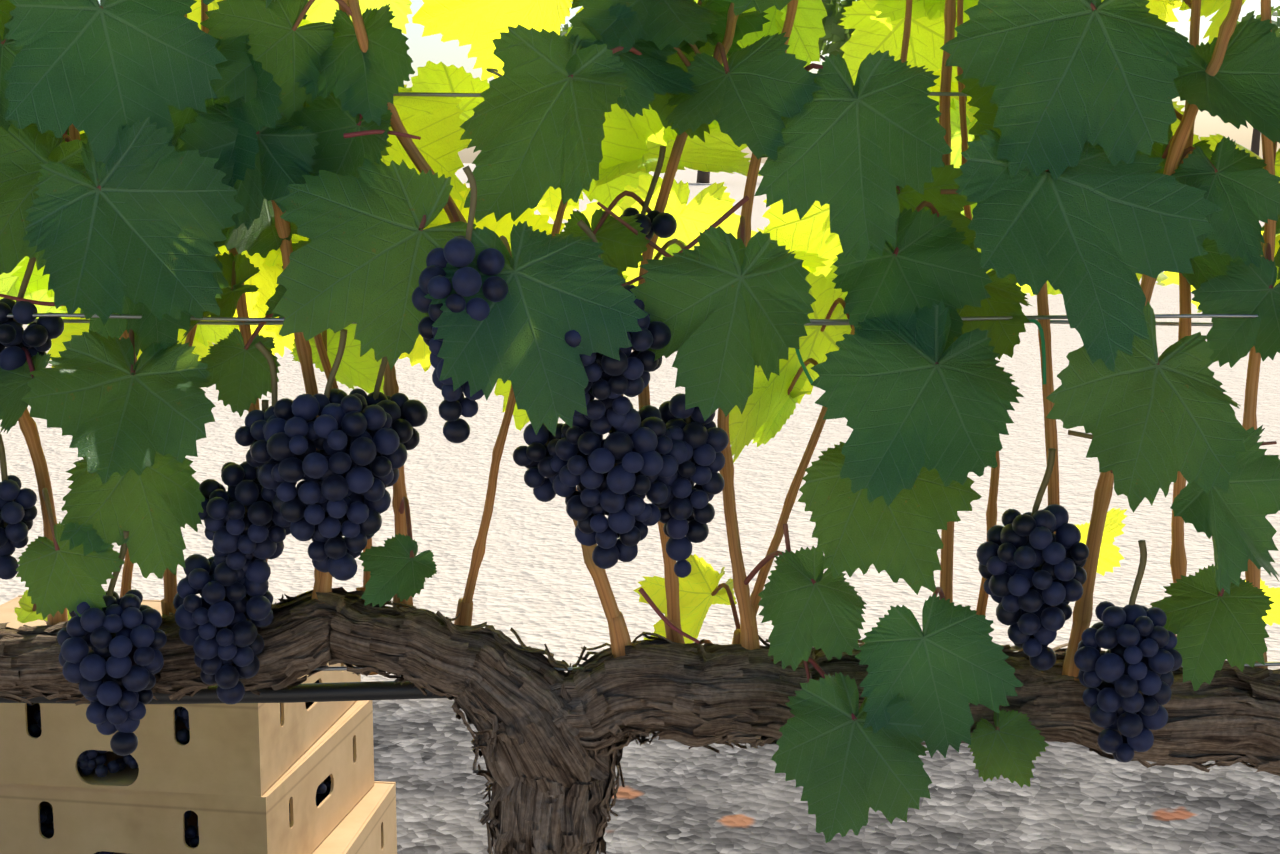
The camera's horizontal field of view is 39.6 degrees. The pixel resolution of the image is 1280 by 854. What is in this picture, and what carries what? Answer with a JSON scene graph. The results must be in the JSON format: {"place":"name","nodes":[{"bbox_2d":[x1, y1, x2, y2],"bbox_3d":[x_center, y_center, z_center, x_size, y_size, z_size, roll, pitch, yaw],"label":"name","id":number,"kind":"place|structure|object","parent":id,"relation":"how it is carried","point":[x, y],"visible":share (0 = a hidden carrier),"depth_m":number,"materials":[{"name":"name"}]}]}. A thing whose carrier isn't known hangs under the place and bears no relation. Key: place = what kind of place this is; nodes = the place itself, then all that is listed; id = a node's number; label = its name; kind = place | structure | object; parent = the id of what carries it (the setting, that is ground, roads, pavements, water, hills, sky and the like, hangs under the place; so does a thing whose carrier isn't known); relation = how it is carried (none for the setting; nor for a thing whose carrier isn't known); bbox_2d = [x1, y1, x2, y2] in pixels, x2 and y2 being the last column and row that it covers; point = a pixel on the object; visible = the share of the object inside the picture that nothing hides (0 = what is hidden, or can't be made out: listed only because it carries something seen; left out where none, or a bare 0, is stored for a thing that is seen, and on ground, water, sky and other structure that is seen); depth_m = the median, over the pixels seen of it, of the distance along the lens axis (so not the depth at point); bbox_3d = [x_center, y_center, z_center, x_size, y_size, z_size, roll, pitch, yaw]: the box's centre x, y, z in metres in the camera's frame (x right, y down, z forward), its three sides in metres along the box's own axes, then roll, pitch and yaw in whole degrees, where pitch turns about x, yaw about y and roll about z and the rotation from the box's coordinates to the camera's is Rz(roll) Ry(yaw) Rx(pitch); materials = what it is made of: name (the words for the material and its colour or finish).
{"place":"outdoors","nodes":[
{"label":"outdoors","id":0,"kind":"place"},
{"bbox_2d":[311,781,396,853],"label":"crate","id":1,"kind":"object","parent":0,"point":[367,824],"visible":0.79,"depth_m":2.40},
{"bbox_2d":[0,700,373,853],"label":"crate","id":2,"kind":"object","parent":1,"relation":"on","point":[340,751],"visible":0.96,"depth_m":2.14,"materials":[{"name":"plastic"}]},
{"bbox_2d":[27,680,330,853],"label":"grapes","id":3,"kind":"object","parent":2,"relation":"on","point":[88,761],"visible":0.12,"depth_m":2.14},
{"bbox_2d":[0,595,360,796],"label":"crate","id":4,"kind":"object","parent":2,"relation":"on","point":[250,749],"visible":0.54,"depth_m":2.11,"materials":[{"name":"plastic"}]},
{"bbox_2d":[0,163,1279,853],"bbox_3d":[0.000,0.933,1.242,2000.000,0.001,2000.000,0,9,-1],"label":"ground","id":5,"kind":"structure","parent":0,"point":[534,585],"depth_m":4.56,"materials":[{"name":"soil"}]},
{"bbox_2d":[817,0,859,72],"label":"tree crown","id":6,"kind":"object","parent":5,"relation":"on","point":[838,36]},
{"bbox_2d":[1236,6,1279,155],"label":"tree crown","id":7,"kind":"object","parent":5,"relation":"on","point":[1276,29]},
{"bbox_2d":[0,597,1279,853],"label":"vine trunk","id":8,"kind":"object","parent":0,"point":[1240,737],"visible":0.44,"depth_m":1.11,"materials":[{"name":"wood"}]},
{"bbox_2d":[0,587,1279,853],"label":"bark flakes","id":9,"kind":"object","parent":8,"relation":"attached to","point":[34,659],"visible":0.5,"depth_m":1.10,"materials":[{"name":"wood"}]},
{"bbox_2d":[18,0,1275,680],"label":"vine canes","id":10,"kind":"object","parent":8,"relation":"attached to","point":[746,636],"visible":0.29,"depth_m":1.11,"materials":[{"name":"wood"}]},
{"bbox_2d":[0,0,1276,730],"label":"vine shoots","id":11,"kind":"object","parent":10,"relation":"attached to","point":[718,50],"visible":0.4,"depth_m":1.08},
{"bbox_2d":[0,0,15,39],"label":"vine leaf","id":12,"kind":"object","parent":11,"relation":"attached to","point":[7,7],"visible":0.29,"depth_m":1.11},
{"bbox_2d":[0,16,22,130],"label":"vine leaf","id":13,"kind":"object","parent":11,"relation":"attached to","point":[9,51],"visible":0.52,"depth_m":1.05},
{"bbox_2d":[0,352,50,432],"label":"vine leaf","id":14,"kind":"object","parent":11,"relation":"attached to","point":[15,388],"visible":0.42,"depth_m":1.05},
{"bbox_2d":[12,256,53,297],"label":"vine leaf","id":15,"kind":"object","parent":11,"relation":"attached to","point":[38,281],"visible":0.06,"depth_m":1.41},
{"bbox_2d":[0,258,65,324],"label":"vine leaf","id":16,"kind":"object","parent":11,"relation":"attached to","point":[10,284],"visible":0.06,"depth_m":1.41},
{"bbox_2d":[14,589,70,622],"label":"vine leaf","id":17,"kind":"object","parent":11,"relation":"attached to","point":[25,612],"visible":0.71,"depth_m":1.20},
{"bbox_2d":[0,124,92,274],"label":"vine leaf","id":18,"kind":"object","parent":11,"relation":"attached to","point":[26,152],"visible":0.44,"depth_m":1.05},
{"bbox_2d":[16,521,124,619],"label":"vine leaf","id":19,"kind":"object","parent":11,"relation":"attached to","point":[63,578],"visible":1,"depth_m":1.05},
{"bbox_2d":[3,0,227,164],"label":"vine leaf","id":20,"kind":"object","parent":11,"relation":"attached to","point":[96,72],"visible":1,"depth_m":1.00,"materials":[{"name":"plant"}]},
{"bbox_2d":[22,330,215,483],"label":"vine leaf","id":21,"kind":"object","parent":11,"relation":"attached to","point":[100,403],"visible":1,"depth_m":1.01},
{"bbox_2d":[47,306,213,367],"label":"vine leaf","id":22,"kind":"object","parent":11,"relation":"attached to","point":[201,350],"visible":0.04,"depth_m":1.37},
{"bbox_2d":[59,451,204,578],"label":"vine leaf","id":23,"kind":"object","parent":11,"relation":"attached to","point":[154,508],"visible":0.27,"depth_m":1.05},
{"bbox_2d":[23,116,243,325],"bbox_3d":[-0.284,-0.110,1.003,0.123,0.125,0.040,-42,1,-11],"label":"vine leaf","id":24,"kind":"object","parent":11,"relation":"attached to","point":[148,221],"visible":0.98,"depth_m":1.01,"materials":[{"name":"plant"}]},
{"bbox_2d":[80,245,228,355],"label":"vine leaf","id":25,"kind":"object","parent":11,"relation":"attached to","point":[148,328],"visible":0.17,"depth_m":1.05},
{"bbox_2d":[187,0,222,29],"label":"vine leaf","id":26,"kind":"object","parent":11,"relation":"attached to","point":[194,15],"visible":0.06,"depth_m":1.23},
{"bbox_2d":[195,314,239,346],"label":"vine leaf","id":27,"kind":"object","parent":11,"relation":"attached to","point":[214,334],"depth_m":1.38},
{"bbox_2d":[181,252,259,340],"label":"vine leaf","id":28,"kind":"object","parent":11,"relation":"attached to","point":[245,269],"visible":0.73,"depth_m":1.08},
{"bbox_2d":[0,681,446,703],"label":"drip hose","id":29,"kind":"object","parent":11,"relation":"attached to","point":[347,691],"visible":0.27,"depth_m":1.15,"materials":[{"name":"black"}]},
{"bbox_2d":[168,31,282,187],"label":"vine leaf","id":30,"kind":"object","parent":11,"relation":"attached to","point":[252,117],"visible":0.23,"depth_m":1.03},
{"bbox_2d":[176,143,298,257],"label":"vine leaf","id":31,"kind":"object","parent":11,"relation":"attached to","point":[261,237],"visible":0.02,"depth_m":1.07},
{"bbox_2d":[199,328,280,416],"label":"vine leaf","id":32,"kind":"object","parent":11,"relation":"attached to","point":[240,377],"visible":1,"depth_m":1.05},
{"bbox_2d":[177,96,319,229],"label":"vine leaf","id":33,"kind":"object","parent":11,"relation":"attached to","point":[284,155],"visible":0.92,"depth_m":1.04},
{"bbox_2d":[216,245,313,356],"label":"vine leaf","id":34,"kind":"object","parent":11,"relation":"attached to","point":[264,280],"visible":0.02,"depth_m":1.34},
{"bbox_2d":[200,0,334,119],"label":"vine leaf","id":35,"kind":"object","parent":11,"relation":"attached to","point":[283,53],"visible":0.98,"depth_m":1.03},
{"bbox_2d":[259,234,308,266],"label":"vine leaf","id":36,"kind":"object","parent":11,"relation":"attached to","point":[273,258],"visible":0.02,"depth_m":1.32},
{"bbox_2d":[265,239,311,317],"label":"vine leaf","id":37,"kind":"object","parent":11,"relation":"attached to","point":[272,302],"depth_m":1.07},
{"bbox_2d":[290,324,383,393],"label":"vine leaf","id":38,"kind":"object","parent":11,"relation":"attached to","point":[355,369],"visible":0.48,"depth_m":1.19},
{"bbox_2d":[286,84,391,179],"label":"vine leaf","id":39,"kind":"object","parent":11,"relation":"attached to","point":[328,121],"visible":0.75,"depth_m":1.06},
{"bbox_2d":[295,3,414,125],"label":"vine leaf","id":40,"kind":"object","parent":11,"relation":"attached to","point":[377,73],"visible":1,"depth_m":1.04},
{"bbox_2d":[305,0,411,33],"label":"vine leaf","id":41,"kind":"object","parent":11,"relation":"attached to","point":[321,11],"visible":0.35,"depth_m":1.43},
{"bbox_2d":[272,158,475,369],"bbox_3d":[-0.154,-0.094,1.015,0.129,0.123,0.034,-31,-15,-12],"label":"vine leaf","id":42,"kind":"object","parent":11,"relation":"attached to","point":[359,259],"visible":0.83,"depth_m":1.01,"materials":[{"name":"plant"}]},
{"bbox_2d":[358,533,436,606],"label":"vine leaf","id":43,"kind":"object","parent":11,"relation":"attached to","point":[392,566],"visible":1,"depth_m":1.06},
{"bbox_2d":[381,86,470,227],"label":"vine leaf","id":44,"kind":"object","parent":11,"relation":"attached to","point":[434,123],"visible":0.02,"depth_m":1.20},
{"bbox_2d":[411,61,489,139],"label":"vine leaf","id":45,"kind":"object","parent":11,"relation":"attached to","point":[432,77],"visible":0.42,"depth_m":1.33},
{"bbox_2d":[399,183,564,371],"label":"vine leaf","id":46,"kind":"object","parent":11,"relation":"attached to","point":[420,352],"visible":0.06,"depth_m":1.28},
{"bbox_2d":[412,0,571,80],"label":"vine leaf","id":47,"kind":"object","parent":11,"relation":"attached to","point":[479,26],"visible":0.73,"depth_m":1.41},
{"bbox_2d":[424,221,647,435],"bbox_3d":[-0.060,-0.057,0.983,0.121,0.121,0.037,-16,-15,-15],"label":"vine leaf","id":48,"kind":"object","parent":11,"relation":"attached to","point":[560,287],"visible":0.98,"depth_m":0.98,"materials":[{"name":"plant"}]},
{"bbox_2d":[460,24,629,222],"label":"vine leaf","id":49,"kind":"object","parent":11,"relation":"attached to","point":[532,126],"visible":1,"depth_m":1.01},
{"bbox_2d":[494,271,634,430],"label":"vine leaf","id":50,"kind":"object","parent":11,"relation":"attached to","point":[521,419],"depth_m":1.27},
{"bbox_2d":[534,186,597,220],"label":"vine leaf","id":51,"kind":"object","parent":11,"relation":"attached to","point":[549,202],"depth_m":1.35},
{"bbox_2d":[0,146,1146,633],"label":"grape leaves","id":52,"kind":"object","parent":11,"relation":"hanging from","point":[262,348],"visible":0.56,"depth_m":1.06,"materials":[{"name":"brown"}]},
{"bbox_2d":[0,207,1181,762],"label":"grapes","id":53,"kind":"object","parent":11,"relation":"attached to","point":[334,503],"visible":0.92,"depth_m":1.05,"materials":[{"name":"food"}]},
{"bbox_2d":[552,208,649,284],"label":"vine leaf","id":54,"kind":"object","parent":11,"relation":"attached to","point":[623,247],"visible":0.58,"depth_m":1.07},
{"bbox_2d":[565,26,676,210],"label":"vine leaf","id":55,"kind":"object","parent":11,"relation":"attached to","point":[627,136],"visible":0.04,"depth_m":1.23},
{"bbox_2d":[581,3,698,116],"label":"vine leaf","id":56,"kind":"object","parent":11,"relation":"attached to","point":[650,71],"visible":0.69,"depth_m":1.04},
{"bbox_2d":[7,92,1279,670],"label":"trellis wires","id":57,"kind":"object","parent":11,"relation":"attached to","point":[281,322],"visible":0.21,"depth_m":1.07,"materials":[{"name":"grey"}]},
{"bbox_2d":[795,319,1045,383],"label":"leaf stem","id":58,"kind":"object","parent":57,"relation":"attached to","point":[1036,322],"visible":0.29,"depth_m":1.09,"materials":[{"name":"green"}]},
{"bbox_2d":[566,0,725,55],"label":"vine leaf","id":59,"kind":"object","parent":11,"relation":"attached to","point":[661,24],"visible":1,"depth_m":1.05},
{"bbox_2d":[581,174,740,285],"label":"vine leaf","id":60,"kind":"object","parent":11,"relation":"attached to","point":[705,208],"visible":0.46,"depth_m":1.40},
{"bbox_2d":[594,127,761,185],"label":"vine leaf","id":61,"kind":"object","parent":11,"relation":"attached to","point":[717,151],"visible":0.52,"depth_m":1.24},
{"bbox_2d":[649,32,716,141],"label":"vine leaf","id":62,"kind":"object","parent":11,"relation":"attached to","point":[660,107],"visible":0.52,"depth_m":1.06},
{"bbox_2d":[633,554,736,642],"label":"vine leaf","id":63,"kind":"object","parent":11,"relation":"attached to","point":[698,584],"visible":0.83,"depth_m":1.21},
{"bbox_2d":[630,226,816,420],"bbox_3d":[0.046,-0.058,0.989,0.111,0.111,0.038,10,-10,26],"label":"vine leaf","id":64,"kind":"object","parent":11,"relation":"attached to","point":[718,315],"visible":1,"depth_m":1.00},
{"bbox_2d":[680,0,769,57],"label":"vine leaf","id":65,"kind":"object","parent":11,"relation":"attached to","point":[750,22],"visible":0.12,"depth_m":1.11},
{"bbox_2d":[665,32,822,160],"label":"vine leaf","id":66,"kind":"object","parent":11,"relation":"attached to","point":[758,91],"visible":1,"depth_m":1.03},
{"bbox_2d":[722,0,790,15],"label":"vine leaf","id":67,"kind":"object","parent":11,"relation":"attached to","point":[742,6],"visible":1,"depth_m":1.03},
{"bbox_2d":[694,0,826,125],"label":"vine leaf","id":68,"kind":"object","parent":11,"relation":"attached to","point":[807,32],"visible":0.29,"depth_m":1.20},
{"bbox_2d":[752,372,810,446],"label":"vine leaf","id":69,"kind":"object","parent":11,"relation":"attached to","point":[786,411],"visible":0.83,"depth_m":1.24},
{"bbox_2d":[729,272,851,462],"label":"vine leaf","id":70,"kind":"object","parent":11,"relation":"attached to","point":[766,401],"visible":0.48,"depth_m":1.20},
{"bbox_2d":[762,199,842,276],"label":"vine leaf","id":71,"kind":"object","parent":11,"relation":"attached to","point":[809,232],"visible":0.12,"depth_m":1.36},
{"bbox_2d":[788,251,829,271],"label":"vine leaf","id":72,"kind":"object","parent":11,"relation":"attached to","point":[812,261],"visible":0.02,"depth_m":1.35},
{"bbox_2d":[758,546,866,671],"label":"vine leaf","id":73,"kind":"object","parent":11,"relation":"attached to","point":[804,614],"visible":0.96,"depth_m":1.07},
{"bbox_2d":[771,672,931,842],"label":"vine leaf","id":74,"kind":"object","parent":11,"relation":"attached to","point":[838,764],"visible":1,"depth_m":1.05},
{"bbox_2d":[754,50,951,262],"bbox_3d":[0.124,-0.155,1.006,0.120,0.121,0.037,-6,-19,27],"label":"vine leaf","id":75,"kind":"object","parent":11,"relation":"attached to","point":[851,154],"visible":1,"depth_m":1.01,"materials":[{"name":"plant"}]},
{"bbox_2d":[798,442,981,594],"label":"vine leaf","id":76,"kind":"object","parent":11,"relation":"attached to","point":[897,538],"visible":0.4,"depth_m":1.05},
{"bbox_2d":[838,0,957,122],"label":"vine leaf","id":77,"kind":"object","parent":11,"relation":"attached to","point":[871,34],"visible":0.46,"depth_m":1.33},
{"bbox_2d":[832,208,992,357],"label":"vine leaf","id":78,"kind":"object","parent":11,"relation":"attached to","point":[935,260],"visible":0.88,"depth_m":1.04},
{"bbox_2d":[810,300,1023,505],"bbox_3d":[0.156,-0.015,1.010,0.117,0.123,0.034,30,-15,10],"label":"vine leaf","id":79,"kind":"object","parent":11,"relation":"attached to","point":[901,401],"visible":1,"depth_m":1.01,"materials":[{"name":"plant"}]},
{"bbox_2d":[870,0,978,37],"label":"vine leaf","id":80,"kind":"object","parent":11,"relation":"attached to","point":[893,10],"visible":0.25,"depth_m":1.25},
{"bbox_2d":[887,162,976,246],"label":"vine leaf","id":81,"kind":"object","parent":11,"relation":"attached to","point":[950,206],"visible":0.19,"depth_m":1.10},
{"bbox_2d":[855,593,1023,757],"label":"vine leaf","id":82,"kind":"object","parent":11,"relation":"attached to","point":[945,667],"visible":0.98,"depth_m":1.07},
{"bbox_2d":[924,3,956,19],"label":"vine leaf","id":83,"kind":"object","parent":11,"relation":"attached to","point":[931,10],"visible":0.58,"depth_m":1.25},
{"bbox_2d":[930,69,974,121],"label":"vine leaf","id":84,"kind":"object","parent":11,"relation":"attached to","point":[936,87],"visible":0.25,"depth_m":1.28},
{"bbox_2d":[936,98,973,214],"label":"vine leaf","id":85,"kind":"object","parent":11,"relation":"attached to","point":[956,156],"visible":0.08,"depth_m":1.38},
{"bbox_2d":[955,67,1001,149],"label":"vine leaf","id":86,"kind":"object","parent":11,"relation":"attached to","point":[984,115],"visible":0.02,"depth_m":1.07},
{"bbox_2d":[946,242,1031,359],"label":"vine leaf","id":87,"kind":"object","parent":11,"relation":"attached to","point":[1007,295],"visible":0.19,"depth_m":1.07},
{"bbox_2d":[967,709,1048,787],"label":"vine leaf","id":88,"kind":"object","parent":11,"relation":"attached to","point":[1013,747],"visible":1,"depth_m":1.10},
{"bbox_2d":[977,248,1061,295],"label":"vine leaf","id":89,"kind":"object","parent":11,"relation":"attached to","point":[1025,288],"depth_m":1.34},
{"bbox_2d":[940,0,1195,181],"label":"vine leaf","id":90,"kind":"object","parent":11,"relation":"attached to","point":[1068,79],"visible":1,"depth_m":1.02,"materials":[{"name":"plant"}]},
{"bbox_2d":[954,127,1222,372],"bbox_3d":[0.247,-0.108,0.996,0.149,0.156,0.048,-10,-29,-15],"label":"vine leaf","id":91,"kind":"object","parent":11,"relation":"attached to","point":[1092,233],"visible":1,"depth_m":1.00,"materials":[{"name":"plant"}]},
{"bbox_2d":[1074,507,1126,575],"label":"vine leaf","id":92,"kind":"object","parent":11,"relation":"attached to","point":[1110,557],"visible":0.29,"depth_m":1.23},
{"bbox_2d":[1046,301,1249,512],"bbox_3d":[0.287,-0.009,0.999,0.117,0.133,0.025,26,-31,-5],"label":"vine leaf","id":93,"kind":"object","parent":11,"relation":"attached to","point":[1146,421],"visible":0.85,"depth_m":1.00,"materials":[{"name":"plant"}]},
{"bbox_2d":[1146,0,1181,21],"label":"vine leaf","id":94,"kind":"object","parent":11,"relation":"attached to","point":[1162,10],"visible":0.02,"depth_m":1.31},
{"bbox_2d":[1136,101,1199,281],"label":"vine leaf","id":95,"kind":"object","parent":11,"relation":"attached to","point":[1176,123],"visible":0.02,"depth_m":1.24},
{"bbox_2d":[1140,124,1213,181],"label":"vine leaf","id":96,"kind":"object","parent":11,"relation":"attached to","point":[1157,150],"visible":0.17,"depth_m":1.12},
{"bbox_2d":[1167,0,1245,43],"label":"vine leaf","id":97,"kind":"object","parent":11,"relation":"attached to","point":[1210,7],"visible":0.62,"depth_m":1.21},
{"bbox_2d":[1149,564,1273,690],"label":"vine leaf","id":98,"kind":"object","parent":11,"relation":"attached to","point":[1209,627],"visible":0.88,"depth_m":1.07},
{"bbox_2d":[1181,238,1241,288],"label":"vine leaf","id":99,"kind":"object","parent":11,"relation":"attached to","point":[1213,263],"visible":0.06,"depth_m":1.11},
{"bbox_2d":[1156,231,1279,308],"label":"vine leaf","id":100,"kind":"object","parent":11,"relation":"attached to","point":[1165,278],"visible":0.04,"depth_m":1.39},
{"bbox_2d":[1170,425,1279,594],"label":"vine leaf","id":101,"kind":"object","parent":11,"relation":"attached to","point":[1236,525],"visible":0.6,"depth_m":1.04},
{"bbox_2d":[1171,137,1279,267],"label":"vine leaf","id":102,"kind":"object","parent":11,"relation":"attached to","point":[1241,188],"visible":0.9,"depth_m":1.07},
{"bbox_2d":[1173,15,1279,142],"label":"vine leaf","id":103,"kind":"object","parent":11,"relation":"attached to","point":[1240,87],"visible":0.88,"depth_m":1.06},
{"bbox_2d":[1191,255,1279,367],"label":"vine leaf","id":104,"kind":"object","parent":11,"relation":"attached to","point":[1241,287],"visible":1,"depth_m":1.07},
{"bbox_2d":[1193,134,1279,182],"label":"vine leaf","id":105,"kind":"object","parent":11,"relation":"attached to","point":[1214,140],"visible":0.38,"depth_m":1.18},
{"bbox_2d":[1245,580,1279,625],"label":"vine leaf","id":106,"kind":"object","parent":11,"relation":"attached to","point":[1273,615],"visible":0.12,"depth_m":1.20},
{"bbox_2d":[98,0,1279,162],"label":"sky","id":107,"kind":"structure","parent":0,"point":[431,48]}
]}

